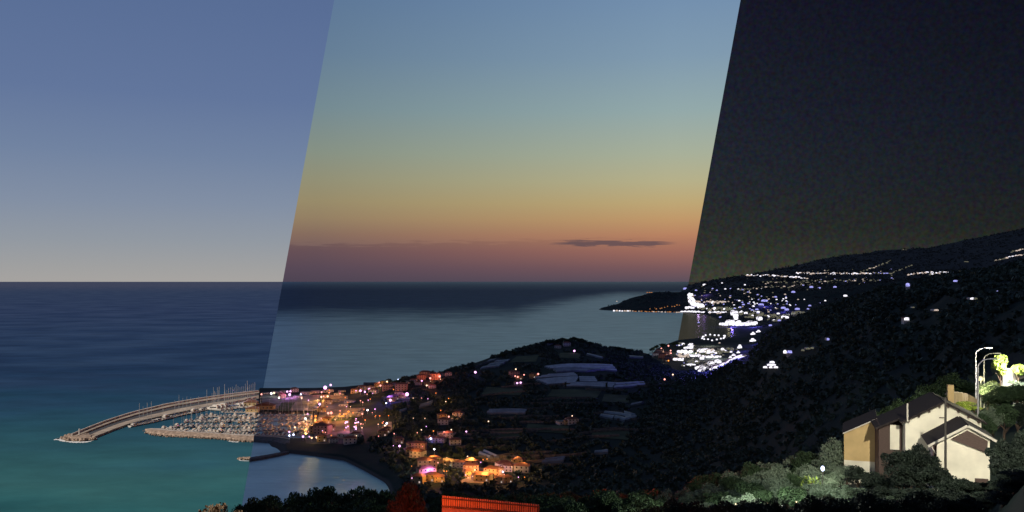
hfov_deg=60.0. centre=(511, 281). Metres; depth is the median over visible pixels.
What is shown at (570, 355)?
field
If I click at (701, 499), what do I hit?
olive bush
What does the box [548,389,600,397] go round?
field
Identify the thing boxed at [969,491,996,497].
tree
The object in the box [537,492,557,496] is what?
tree
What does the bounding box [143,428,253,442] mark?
rock mole
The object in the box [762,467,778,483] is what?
olive bush
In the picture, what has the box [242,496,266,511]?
tree
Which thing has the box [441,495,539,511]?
plank fence
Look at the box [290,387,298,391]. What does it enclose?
house
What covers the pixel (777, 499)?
olive bush
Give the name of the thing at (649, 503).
tree
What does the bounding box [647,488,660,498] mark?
tree
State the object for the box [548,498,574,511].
tree
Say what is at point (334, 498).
tree
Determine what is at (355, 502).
tree
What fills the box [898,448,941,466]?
tree
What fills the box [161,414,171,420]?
motor boat
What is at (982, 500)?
tree
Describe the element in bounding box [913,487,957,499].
tree
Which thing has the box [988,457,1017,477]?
tree
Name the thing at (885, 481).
tree
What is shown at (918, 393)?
tree
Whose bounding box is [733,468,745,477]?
olive bush
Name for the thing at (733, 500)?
olive bush
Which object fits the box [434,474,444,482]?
house
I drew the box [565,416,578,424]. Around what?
house
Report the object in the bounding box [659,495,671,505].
tree
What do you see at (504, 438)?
terrace wall
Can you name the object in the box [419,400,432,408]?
greenhouse
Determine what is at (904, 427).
gabled house
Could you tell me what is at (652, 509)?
tree
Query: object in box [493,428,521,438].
field
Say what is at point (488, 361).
greenhouse
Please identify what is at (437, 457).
house
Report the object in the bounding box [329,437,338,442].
house
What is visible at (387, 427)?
house
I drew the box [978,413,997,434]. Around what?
tree
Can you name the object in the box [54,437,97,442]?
sea foam
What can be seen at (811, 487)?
olive bush
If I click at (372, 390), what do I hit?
house
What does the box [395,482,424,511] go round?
tree
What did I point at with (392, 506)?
tree
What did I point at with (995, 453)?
tree
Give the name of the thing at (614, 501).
tree
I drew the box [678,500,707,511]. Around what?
tree
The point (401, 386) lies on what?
house
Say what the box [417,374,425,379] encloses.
house
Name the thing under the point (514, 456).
terrace wall
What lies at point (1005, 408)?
tree
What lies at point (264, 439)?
rock mole
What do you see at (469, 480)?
yard
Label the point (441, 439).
house
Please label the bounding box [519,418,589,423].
terrace wall
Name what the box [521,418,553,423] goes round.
terrace wall
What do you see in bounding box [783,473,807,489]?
tree
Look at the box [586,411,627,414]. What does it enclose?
terrace wall
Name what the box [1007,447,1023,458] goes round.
tree
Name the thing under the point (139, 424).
sailing boat
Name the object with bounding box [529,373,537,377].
house
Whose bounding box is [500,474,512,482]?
house
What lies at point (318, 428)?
house
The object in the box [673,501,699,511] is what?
tree
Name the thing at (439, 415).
house
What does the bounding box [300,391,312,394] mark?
house
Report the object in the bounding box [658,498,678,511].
tree
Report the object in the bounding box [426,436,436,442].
house
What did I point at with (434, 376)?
house
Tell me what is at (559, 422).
house
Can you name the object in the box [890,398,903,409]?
tree
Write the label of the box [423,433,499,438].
terrace wall
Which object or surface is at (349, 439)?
house
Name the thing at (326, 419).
house
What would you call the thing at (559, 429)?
terrace wall
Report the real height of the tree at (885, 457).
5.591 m
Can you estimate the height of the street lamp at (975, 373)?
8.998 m
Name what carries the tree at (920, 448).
on the terrain at (362, 456)
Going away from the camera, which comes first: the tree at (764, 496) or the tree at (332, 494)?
the tree at (764, 496)
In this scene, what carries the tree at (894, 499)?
on the terrain at (362, 456)
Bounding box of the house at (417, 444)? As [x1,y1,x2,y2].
[411,441,426,449]
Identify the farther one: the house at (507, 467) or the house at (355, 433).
the house at (355, 433)
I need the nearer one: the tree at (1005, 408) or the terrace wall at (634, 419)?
the tree at (1005, 408)
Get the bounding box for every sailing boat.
[134,403,144,425]
[147,401,154,423]
[228,388,237,408]
[244,381,253,400]
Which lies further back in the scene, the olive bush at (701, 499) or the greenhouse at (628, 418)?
the greenhouse at (628, 418)
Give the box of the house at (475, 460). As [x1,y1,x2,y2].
[464,458,478,462]
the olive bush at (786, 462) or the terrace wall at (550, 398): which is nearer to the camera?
the olive bush at (786, 462)
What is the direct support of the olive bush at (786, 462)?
on the terrain at (362, 456)
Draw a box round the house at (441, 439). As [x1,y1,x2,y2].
[436,436,446,442]
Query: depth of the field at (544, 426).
814.46 m
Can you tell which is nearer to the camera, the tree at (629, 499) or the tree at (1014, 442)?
the tree at (1014, 442)
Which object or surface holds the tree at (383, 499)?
on the terrain at (362, 456)
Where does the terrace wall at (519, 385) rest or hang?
on the terrain at (362, 456)
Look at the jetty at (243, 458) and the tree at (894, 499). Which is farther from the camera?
the jetty at (243, 458)
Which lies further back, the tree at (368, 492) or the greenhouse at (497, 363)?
the greenhouse at (497, 363)
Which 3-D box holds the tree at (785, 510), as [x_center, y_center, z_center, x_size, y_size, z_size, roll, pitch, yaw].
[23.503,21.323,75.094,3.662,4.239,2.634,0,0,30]
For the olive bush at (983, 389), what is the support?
on the terrain at (362, 456)
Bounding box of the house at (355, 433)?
[350,431,361,437]
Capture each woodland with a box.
[356,258,1023,511]
[608,228,1023,326]
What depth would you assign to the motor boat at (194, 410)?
1007.72 m
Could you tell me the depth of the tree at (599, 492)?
123.41 m
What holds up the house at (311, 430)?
on the terrain at (362, 456)
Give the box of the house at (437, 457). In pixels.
[432,455,440,463]
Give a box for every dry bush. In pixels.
[198,502,227,511]
[207,506,218,511]
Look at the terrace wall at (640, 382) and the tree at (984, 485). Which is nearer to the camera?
the tree at (984, 485)
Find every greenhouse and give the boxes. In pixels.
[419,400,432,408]
[475,358,499,367]
[478,449,498,458]
[480,359,510,368]
[487,408,526,413]
[534,372,577,378]
[536,376,577,384]
[542,456,564,463]
[544,363,616,371]
[553,367,605,372]
[564,382,615,388]
[579,376,596,381]
[586,353,602,358]
[594,449,607,454]
[600,411,617,419]
[614,381,644,388]
[614,412,631,421]
[624,411,636,421]
[629,355,642,358]
[630,401,643,406]
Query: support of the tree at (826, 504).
on the terrain at (362, 456)
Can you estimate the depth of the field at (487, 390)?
1030.76 m
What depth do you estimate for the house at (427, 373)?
1213.46 m
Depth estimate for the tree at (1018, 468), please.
77.19 m
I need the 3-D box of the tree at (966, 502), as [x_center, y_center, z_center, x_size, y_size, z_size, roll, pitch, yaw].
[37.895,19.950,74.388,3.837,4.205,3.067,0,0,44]
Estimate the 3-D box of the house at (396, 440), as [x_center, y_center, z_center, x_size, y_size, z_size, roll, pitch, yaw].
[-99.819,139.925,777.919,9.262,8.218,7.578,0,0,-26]
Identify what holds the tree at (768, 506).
on the terrain at (362, 456)
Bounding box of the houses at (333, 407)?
[313,395,349,437]
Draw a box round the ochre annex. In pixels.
[842,409,876,484]
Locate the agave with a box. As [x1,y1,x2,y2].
[801,473,820,485]
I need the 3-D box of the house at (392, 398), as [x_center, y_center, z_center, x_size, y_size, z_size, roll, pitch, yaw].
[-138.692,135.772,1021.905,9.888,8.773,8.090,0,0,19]
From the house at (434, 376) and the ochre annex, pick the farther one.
the house at (434, 376)
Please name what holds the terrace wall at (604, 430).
on the terrain at (362, 456)
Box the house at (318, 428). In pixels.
[313,423,331,434]
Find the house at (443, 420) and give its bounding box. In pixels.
[438,417,450,424]
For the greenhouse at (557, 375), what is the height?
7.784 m
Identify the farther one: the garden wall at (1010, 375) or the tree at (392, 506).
the garden wall at (1010, 375)
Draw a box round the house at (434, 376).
[431,373,440,379]
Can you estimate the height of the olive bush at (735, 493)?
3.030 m
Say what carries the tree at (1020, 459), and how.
on the terrain at (362, 456)
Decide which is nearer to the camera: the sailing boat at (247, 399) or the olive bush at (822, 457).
the olive bush at (822, 457)
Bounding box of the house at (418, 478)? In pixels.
[410,473,425,483]
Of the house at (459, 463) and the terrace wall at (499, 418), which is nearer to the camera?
the house at (459, 463)
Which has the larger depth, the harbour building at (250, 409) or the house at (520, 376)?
the house at (520, 376)
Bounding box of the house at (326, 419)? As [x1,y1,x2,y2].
[321,416,331,422]
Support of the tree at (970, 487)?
on the terrain at (362, 456)
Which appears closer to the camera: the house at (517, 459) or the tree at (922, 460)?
the tree at (922, 460)
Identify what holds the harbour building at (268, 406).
on the quay
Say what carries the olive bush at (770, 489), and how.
on the terrain at (362, 456)
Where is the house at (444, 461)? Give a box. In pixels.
[438,458,451,466]
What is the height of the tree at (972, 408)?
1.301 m
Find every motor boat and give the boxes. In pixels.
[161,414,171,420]
[190,408,197,413]
[206,404,222,410]
[234,403,244,407]
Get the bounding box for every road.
[305,439,343,443]
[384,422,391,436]
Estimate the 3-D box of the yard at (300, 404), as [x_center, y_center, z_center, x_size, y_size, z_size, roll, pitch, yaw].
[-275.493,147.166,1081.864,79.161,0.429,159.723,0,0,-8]
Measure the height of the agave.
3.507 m
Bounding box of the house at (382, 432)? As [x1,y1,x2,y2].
[378,429,387,436]
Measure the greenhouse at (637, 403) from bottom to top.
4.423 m
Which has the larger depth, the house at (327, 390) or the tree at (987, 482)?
the house at (327, 390)
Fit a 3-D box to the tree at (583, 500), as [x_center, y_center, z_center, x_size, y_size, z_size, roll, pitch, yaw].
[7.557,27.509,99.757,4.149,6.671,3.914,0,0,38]
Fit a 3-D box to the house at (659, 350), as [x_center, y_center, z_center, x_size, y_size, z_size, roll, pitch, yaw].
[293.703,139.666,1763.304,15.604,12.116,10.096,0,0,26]
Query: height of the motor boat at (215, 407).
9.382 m
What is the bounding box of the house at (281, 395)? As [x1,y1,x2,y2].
[277,393,285,397]
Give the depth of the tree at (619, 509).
88.40 m
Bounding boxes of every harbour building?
[244,399,258,405]
[245,406,260,411]
[254,402,275,409]
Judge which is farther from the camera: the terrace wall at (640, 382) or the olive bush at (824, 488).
the terrace wall at (640, 382)
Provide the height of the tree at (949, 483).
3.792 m
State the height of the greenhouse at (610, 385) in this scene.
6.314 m
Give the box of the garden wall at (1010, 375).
[1001,368,1023,385]
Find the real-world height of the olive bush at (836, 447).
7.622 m
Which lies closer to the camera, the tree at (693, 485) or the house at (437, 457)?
the tree at (693, 485)
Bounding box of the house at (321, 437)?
[316,434,326,441]
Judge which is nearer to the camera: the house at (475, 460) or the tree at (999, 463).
the tree at (999, 463)
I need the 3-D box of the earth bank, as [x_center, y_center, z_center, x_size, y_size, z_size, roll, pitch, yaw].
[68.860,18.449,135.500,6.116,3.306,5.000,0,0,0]
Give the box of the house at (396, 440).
[392,436,403,444]
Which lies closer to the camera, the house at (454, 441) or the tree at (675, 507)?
the tree at (675, 507)
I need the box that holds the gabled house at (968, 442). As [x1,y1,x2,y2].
[921,416,996,487]
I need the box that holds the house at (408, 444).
[405,441,412,446]
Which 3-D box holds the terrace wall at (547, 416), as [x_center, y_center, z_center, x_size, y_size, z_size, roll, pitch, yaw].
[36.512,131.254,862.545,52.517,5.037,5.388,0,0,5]
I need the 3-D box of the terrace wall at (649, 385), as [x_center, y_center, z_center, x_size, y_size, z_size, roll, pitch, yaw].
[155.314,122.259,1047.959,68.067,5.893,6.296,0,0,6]
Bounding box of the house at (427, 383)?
[424,381,431,385]
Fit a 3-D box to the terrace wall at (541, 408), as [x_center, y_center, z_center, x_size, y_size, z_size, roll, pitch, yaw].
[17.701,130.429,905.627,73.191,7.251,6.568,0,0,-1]
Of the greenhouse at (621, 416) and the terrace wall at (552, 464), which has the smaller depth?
the terrace wall at (552, 464)
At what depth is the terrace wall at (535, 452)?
716.25 m
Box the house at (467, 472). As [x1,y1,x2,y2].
[462,468,474,476]
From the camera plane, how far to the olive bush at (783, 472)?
110.85 m
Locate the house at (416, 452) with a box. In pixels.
[409,448,425,457]
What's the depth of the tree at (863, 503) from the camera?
74.88 m
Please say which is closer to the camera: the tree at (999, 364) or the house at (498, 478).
the tree at (999, 364)
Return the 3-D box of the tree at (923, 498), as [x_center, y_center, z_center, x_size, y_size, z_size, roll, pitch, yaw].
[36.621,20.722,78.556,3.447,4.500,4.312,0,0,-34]
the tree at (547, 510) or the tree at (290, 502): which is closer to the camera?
the tree at (547, 510)
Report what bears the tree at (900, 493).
on the terrain at (362, 456)
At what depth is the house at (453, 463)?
685.17 m
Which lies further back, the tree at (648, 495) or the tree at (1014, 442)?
the tree at (648, 495)
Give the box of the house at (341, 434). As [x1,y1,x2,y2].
[337,432,349,436]
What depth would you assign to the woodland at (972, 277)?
653.52 m
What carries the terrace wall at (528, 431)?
on the terrain at (362, 456)
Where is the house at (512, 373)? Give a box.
[509,370,519,376]
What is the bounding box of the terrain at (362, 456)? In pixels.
[259,229,1023,511]
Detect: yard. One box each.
[262,395,320,410]
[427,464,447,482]
[461,477,505,483]
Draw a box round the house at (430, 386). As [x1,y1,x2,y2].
[428,384,435,388]
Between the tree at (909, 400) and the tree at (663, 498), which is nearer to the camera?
the tree at (663, 498)
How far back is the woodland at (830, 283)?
6624.74 m
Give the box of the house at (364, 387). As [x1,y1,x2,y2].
[358,385,367,390]
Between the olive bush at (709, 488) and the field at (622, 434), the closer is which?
the olive bush at (709, 488)
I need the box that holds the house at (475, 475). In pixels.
[471,471,481,480]
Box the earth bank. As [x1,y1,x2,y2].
[945,392,976,406]
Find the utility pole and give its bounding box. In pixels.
[944,397,946,470]
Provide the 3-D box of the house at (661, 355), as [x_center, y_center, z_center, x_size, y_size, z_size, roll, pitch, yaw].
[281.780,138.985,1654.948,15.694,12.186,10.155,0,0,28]
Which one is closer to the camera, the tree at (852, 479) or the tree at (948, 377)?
the tree at (852, 479)
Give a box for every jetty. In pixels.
[237,457,250,459]
[249,451,288,461]
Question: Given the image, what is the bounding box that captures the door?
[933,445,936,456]
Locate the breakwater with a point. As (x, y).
(94, 431)
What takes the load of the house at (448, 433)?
on the terrain at (362, 456)
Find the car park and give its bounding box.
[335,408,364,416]
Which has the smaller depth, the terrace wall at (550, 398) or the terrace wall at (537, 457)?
the terrace wall at (537, 457)
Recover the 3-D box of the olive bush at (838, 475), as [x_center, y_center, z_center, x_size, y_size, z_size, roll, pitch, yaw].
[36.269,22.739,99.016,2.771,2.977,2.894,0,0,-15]
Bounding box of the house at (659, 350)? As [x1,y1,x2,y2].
[655,349,663,352]
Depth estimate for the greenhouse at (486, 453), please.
715.99 m
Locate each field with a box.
[482,387,522,394]
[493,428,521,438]
[509,355,538,362]
[526,424,568,432]
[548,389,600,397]
[559,353,580,358]
[592,430,628,439]
[602,394,628,402]
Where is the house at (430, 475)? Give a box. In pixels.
[425,471,439,481]
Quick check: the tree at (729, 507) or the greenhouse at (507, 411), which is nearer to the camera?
the tree at (729, 507)
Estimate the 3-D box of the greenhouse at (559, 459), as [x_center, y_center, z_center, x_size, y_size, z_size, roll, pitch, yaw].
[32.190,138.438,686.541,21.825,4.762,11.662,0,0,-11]
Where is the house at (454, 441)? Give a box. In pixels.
[449,437,460,445]
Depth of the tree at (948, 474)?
90.88 m
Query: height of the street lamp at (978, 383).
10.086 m
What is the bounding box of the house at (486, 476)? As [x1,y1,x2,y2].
[478,472,493,481]
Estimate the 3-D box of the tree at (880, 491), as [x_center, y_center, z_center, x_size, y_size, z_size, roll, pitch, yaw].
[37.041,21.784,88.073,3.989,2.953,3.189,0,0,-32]
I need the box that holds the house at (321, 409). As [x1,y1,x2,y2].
[317,407,325,411]
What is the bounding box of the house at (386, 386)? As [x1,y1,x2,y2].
[382,383,393,390]
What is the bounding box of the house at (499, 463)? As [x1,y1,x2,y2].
[495,460,512,466]
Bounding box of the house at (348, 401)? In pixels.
[344,399,355,402]
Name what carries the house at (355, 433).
on the terrain at (362, 456)
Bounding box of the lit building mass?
[613,249,1023,371]
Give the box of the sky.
[0,0,1023,281]
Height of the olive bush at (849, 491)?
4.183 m
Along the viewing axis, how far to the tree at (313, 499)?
100.20 m
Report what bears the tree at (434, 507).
on the terrain at (362, 456)
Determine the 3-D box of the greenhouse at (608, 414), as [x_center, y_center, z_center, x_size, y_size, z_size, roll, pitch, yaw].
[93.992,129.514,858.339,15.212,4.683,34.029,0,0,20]
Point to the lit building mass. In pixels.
(712, 352)
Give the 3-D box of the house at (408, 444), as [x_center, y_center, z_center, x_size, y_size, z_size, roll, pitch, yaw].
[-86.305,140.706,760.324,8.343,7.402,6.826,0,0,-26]
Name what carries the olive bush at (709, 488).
on the terrain at (362, 456)
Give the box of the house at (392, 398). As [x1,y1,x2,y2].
[387,395,396,401]
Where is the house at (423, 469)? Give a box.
[416,465,435,473]
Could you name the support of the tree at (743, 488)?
on the terrain at (362, 456)
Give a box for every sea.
[0,282,282,511]
[242,282,688,506]
[678,282,736,339]
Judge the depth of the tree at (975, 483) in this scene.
87.84 m
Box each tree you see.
[232,503,245,510]
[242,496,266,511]
[259,495,284,508]
[260,499,281,511]
[283,498,299,507]
[288,491,309,505]
[299,492,325,507]
[307,487,330,503]
[317,492,338,504]
[320,485,337,496]
[324,495,352,511]
[338,489,361,511]
[349,495,377,508]
[355,485,391,498]
[377,489,394,506]
[386,499,406,511]
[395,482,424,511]
[410,500,427,511]
[429,491,466,511]
[429,494,441,505]
[448,490,468,501]
[461,495,479,509]
[478,495,512,511]
[479,492,505,510]
[504,493,516,501]
[510,491,533,511]
[521,495,549,510]
[528,497,559,511]
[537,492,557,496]
[539,504,560,511]
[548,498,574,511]
[559,501,584,511]
[575,496,589,504]
[577,502,595,511]
[585,492,598,505]
[588,489,618,501]
[590,495,610,511]
[592,490,623,511]
[613,506,635,511]
[622,490,655,500]
[623,492,647,509]
[627,497,662,511]
[640,505,662,511]
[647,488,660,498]
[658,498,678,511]
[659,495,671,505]
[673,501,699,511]
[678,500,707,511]
[683,478,702,502]
[694,475,717,487]
[703,492,718,499]
[705,491,739,503]
[705,501,736,511]
[710,472,723,486]
[718,476,743,491]
[735,481,767,495]
[737,499,749,506]
[740,461,769,477]
[748,497,787,510]
[752,490,773,502]
[761,499,780,511]
[776,486,810,508]
[778,508,803,511]
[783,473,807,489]
[789,465,806,474]
[790,451,818,467]
[793,495,829,511]
[818,496,852,511]
[827,498,856,511]
[844,465,867,489]
[849,491,881,511]
[855,471,884,491]
[860,477,896,487]
[866,485,898,499]
[876,406,894,415]
[880,451,903,474]
[880,498,914,511]
[883,463,925,489]
[888,487,920,497]
[889,450,919,487]
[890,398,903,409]
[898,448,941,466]
[903,465,947,489]
[904,395,917,403]
[905,489,942,505]
[911,443,930,487]
[913,389,926,396]
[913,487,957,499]
[916,384,946,397]
[922,462,949,491]
[932,373,967,392]
[934,470,956,487]
[935,477,969,492]
[942,495,986,511]
[944,379,976,393]
[951,491,978,504]
[953,482,981,493]
[955,401,975,407]
[962,479,983,494]
[964,406,982,412]
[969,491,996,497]
[974,482,992,491]
[975,497,998,510]
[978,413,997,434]
[980,392,1012,407]
[984,446,1011,475]
[986,478,1001,485]
[987,385,1021,404]
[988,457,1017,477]
[989,482,1011,493]
[991,354,1007,385]
[992,438,1023,451]
[994,474,1021,483]
[995,404,1019,440]
[997,467,1023,471]
[999,384,1023,403]
[999,468,1023,483]
[1003,402,1023,432]
[1005,447,1023,467]
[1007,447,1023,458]
[1011,363,1023,383]
[1011,430,1023,463]
[1016,428,1023,444]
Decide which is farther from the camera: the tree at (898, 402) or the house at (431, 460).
the house at (431, 460)
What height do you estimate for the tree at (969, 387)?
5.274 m
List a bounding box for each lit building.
[786,350,791,356]
[901,317,908,323]
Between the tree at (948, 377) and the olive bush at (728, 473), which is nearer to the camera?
the olive bush at (728, 473)
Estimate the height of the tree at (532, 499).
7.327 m
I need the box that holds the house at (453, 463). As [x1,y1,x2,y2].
[450,459,459,467]
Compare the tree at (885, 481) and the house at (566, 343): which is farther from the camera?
the house at (566, 343)
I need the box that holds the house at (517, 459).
[512,456,525,462]
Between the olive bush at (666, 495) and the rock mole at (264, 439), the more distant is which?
the rock mole at (264, 439)
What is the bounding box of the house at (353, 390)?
[351,388,357,393]
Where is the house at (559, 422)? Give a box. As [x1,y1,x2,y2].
[555,420,563,424]
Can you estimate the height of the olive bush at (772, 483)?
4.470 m
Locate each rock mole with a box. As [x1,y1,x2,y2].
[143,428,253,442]
[253,435,289,443]
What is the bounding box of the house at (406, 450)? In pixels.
[404,447,413,454]
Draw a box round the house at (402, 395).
[398,393,405,397]
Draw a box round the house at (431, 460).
[417,456,437,469]
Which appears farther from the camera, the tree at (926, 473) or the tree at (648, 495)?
the tree at (648, 495)
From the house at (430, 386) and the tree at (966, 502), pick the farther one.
the house at (430, 386)
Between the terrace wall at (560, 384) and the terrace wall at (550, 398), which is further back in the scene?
the terrace wall at (560, 384)
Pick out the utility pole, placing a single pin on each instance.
(945, 433)
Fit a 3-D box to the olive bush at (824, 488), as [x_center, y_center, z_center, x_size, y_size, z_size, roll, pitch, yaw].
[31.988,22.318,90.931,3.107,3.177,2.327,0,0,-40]
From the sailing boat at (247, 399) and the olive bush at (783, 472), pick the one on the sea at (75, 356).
the sailing boat at (247, 399)
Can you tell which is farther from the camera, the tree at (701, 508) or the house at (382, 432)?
the house at (382, 432)
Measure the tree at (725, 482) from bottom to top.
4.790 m
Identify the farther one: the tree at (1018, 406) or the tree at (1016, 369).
the tree at (1016, 369)
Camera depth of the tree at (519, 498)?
133.44 m
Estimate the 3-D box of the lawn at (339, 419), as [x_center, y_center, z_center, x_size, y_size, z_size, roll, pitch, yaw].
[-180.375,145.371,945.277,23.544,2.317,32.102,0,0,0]
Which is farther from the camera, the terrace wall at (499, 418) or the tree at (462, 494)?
the terrace wall at (499, 418)
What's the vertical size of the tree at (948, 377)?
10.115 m
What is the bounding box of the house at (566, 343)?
[563,341,570,345]
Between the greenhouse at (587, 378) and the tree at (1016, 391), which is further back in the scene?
the greenhouse at (587, 378)
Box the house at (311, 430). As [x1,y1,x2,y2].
[309,426,312,433]
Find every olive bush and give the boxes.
[657,488,673,501]
[674,486,689,501]
[679,491,700,502]
[686,489,707,503]
[694,482,723,497]
[718,471,739,485]
[721,495,740,505]
[723,489,746,497]
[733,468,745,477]
[734,492,759,505]
[740,474,755,485]
[752,477,776,489]
[753,469,767,483]
[756,461,779,471]
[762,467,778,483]
[767,465,798,501]
[768,477,794,506]
[768,482,799,508]
[772,487,790,506]
[773,455,795,470]
[796,463,823,474]
[798,471,821,490]
[802,483,825,498]
[808,475,840,496]
[811,459,837,473]
[811,484,834,499]
[818,451,843,464]
[821,437,843,465]
[823,464,848,479]
[824,471,844,486]
[827,485,867,499]
[837,464,865,484]
[841,484,863,501]
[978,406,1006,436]
[979,381,998,409]
[1006,380,1019,386]
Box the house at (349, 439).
[343,435,356,444]
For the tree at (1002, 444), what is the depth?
83.80 m
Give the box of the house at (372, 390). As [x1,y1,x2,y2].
[368,388,378,393]
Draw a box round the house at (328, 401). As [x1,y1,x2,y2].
[324,398,331,403]
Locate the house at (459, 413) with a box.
[452,410,463,417]
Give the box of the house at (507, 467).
[501,463,514,471]
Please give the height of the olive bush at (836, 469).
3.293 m
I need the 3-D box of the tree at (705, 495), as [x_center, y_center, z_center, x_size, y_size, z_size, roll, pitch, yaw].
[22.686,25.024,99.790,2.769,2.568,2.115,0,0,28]
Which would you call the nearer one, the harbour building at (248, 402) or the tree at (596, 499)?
the tree at (596, 499)
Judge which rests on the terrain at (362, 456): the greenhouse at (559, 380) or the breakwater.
the greenhouse at (559, 380)
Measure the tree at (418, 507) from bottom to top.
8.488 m
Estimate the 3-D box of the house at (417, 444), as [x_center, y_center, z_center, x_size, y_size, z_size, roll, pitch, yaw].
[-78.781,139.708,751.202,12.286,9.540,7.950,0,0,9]
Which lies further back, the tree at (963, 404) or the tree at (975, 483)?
the tree at (963, 404)
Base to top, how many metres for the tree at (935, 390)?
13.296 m
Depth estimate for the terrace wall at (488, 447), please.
745.55 m
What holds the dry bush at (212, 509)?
on the terrain at (362, 456)
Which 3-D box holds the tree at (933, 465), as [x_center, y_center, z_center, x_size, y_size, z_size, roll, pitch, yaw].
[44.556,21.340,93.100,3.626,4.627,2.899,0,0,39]
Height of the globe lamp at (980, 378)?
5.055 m
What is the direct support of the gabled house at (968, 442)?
on the terrain at (362, 456)
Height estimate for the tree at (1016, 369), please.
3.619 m
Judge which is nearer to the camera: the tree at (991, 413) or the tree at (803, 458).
the tree at (991, 413)
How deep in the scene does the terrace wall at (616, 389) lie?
1005.65 m
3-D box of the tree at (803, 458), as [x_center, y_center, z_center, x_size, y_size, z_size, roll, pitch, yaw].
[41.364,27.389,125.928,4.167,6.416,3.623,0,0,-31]
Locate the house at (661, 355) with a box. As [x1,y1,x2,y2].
[658,353,667,357]
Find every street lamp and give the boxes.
[975,347,991,398]
[977,358,996,415]
[983,353,1000,407]
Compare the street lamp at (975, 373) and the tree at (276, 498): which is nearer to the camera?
the tree at (276, 498)
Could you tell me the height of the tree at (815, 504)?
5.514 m
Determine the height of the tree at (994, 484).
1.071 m
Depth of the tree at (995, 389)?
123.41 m
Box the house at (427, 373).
[419,370,431,377]
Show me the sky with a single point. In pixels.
(141, 140)
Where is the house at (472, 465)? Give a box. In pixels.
[463,462,478,471]
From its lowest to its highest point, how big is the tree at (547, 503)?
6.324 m
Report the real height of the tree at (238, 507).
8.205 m
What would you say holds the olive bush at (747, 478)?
on the terrain at (362, 456)
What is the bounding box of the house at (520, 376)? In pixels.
[516,374,523,379]
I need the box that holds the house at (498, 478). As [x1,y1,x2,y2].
[495,475,501,482]
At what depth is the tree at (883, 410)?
144.64 m
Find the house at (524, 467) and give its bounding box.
[514,462,530,472]
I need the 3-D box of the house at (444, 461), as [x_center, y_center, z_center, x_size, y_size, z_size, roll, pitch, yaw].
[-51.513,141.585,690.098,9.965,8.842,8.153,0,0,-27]
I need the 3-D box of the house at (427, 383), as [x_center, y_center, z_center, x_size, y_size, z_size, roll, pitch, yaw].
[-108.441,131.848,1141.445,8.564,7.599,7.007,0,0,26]
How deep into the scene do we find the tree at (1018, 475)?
69.95 m
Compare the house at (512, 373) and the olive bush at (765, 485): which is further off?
the house at (512, 373)
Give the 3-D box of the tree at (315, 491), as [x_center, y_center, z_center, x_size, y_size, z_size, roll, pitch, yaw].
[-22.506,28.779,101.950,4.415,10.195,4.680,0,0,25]
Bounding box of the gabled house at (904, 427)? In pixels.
[870,385,986,484]
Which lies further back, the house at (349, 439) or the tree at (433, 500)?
the house at (349, 439)
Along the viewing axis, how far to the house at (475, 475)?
637.79 m
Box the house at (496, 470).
[484,465,503,478]
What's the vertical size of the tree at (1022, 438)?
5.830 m
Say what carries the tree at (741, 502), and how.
on the terrain at (362, 456)
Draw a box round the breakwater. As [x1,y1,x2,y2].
[60,390,258,441]
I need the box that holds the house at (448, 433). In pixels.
[443,430,455,437]
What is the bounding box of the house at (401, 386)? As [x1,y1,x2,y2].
[395,382,407,390]
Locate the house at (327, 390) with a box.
[322,389,333,392]
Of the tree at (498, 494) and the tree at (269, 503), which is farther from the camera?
the tree at (498, 494)
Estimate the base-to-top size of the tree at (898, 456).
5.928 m
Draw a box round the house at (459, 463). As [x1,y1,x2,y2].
[456,460,466,467]
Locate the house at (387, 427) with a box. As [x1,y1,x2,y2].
[381,426,390,432]
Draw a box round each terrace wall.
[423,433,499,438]
[438,416,528,424]
[444,406,477,411]
[447,436,518,439]
[456,444,504,448]
[466,451,550,457]
[471,427,551,431]
[478,452,586,458]
[479,463,571,470]
[481,458,556,462]
[482,389,547,395]
[486,456,539,459]
[490,430,537,433]
[501,383,540,387]
[503,451,551,457]
[514,405,562,409]
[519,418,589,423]
[520,402,595,404]
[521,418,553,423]
[523,414,575,417]
[534,396,590,401]
[548,434,618,442]
[549,383,569,385]
[551,427,631,430]
[570,427,653,433]
[585,388,624,390]
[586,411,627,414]
[611,379,674,383]
[617,415,659,420]
[625,383,670,386]
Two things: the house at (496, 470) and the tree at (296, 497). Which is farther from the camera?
the house at (496, 470)
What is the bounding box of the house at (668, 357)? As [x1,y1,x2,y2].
[665,355,671,360]
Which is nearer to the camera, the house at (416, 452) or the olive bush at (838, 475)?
the olive bush at (838, 475)
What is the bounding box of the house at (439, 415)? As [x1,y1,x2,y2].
[437,413,446,418]
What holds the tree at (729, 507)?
on the terrain at (362, 456)
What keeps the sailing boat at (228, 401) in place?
on the sea at (75, 356)
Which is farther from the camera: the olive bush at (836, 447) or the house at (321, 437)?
the house at (321, 437)
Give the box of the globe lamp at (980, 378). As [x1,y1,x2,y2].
[979,376,982,406]
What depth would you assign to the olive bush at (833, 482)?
97.35 m

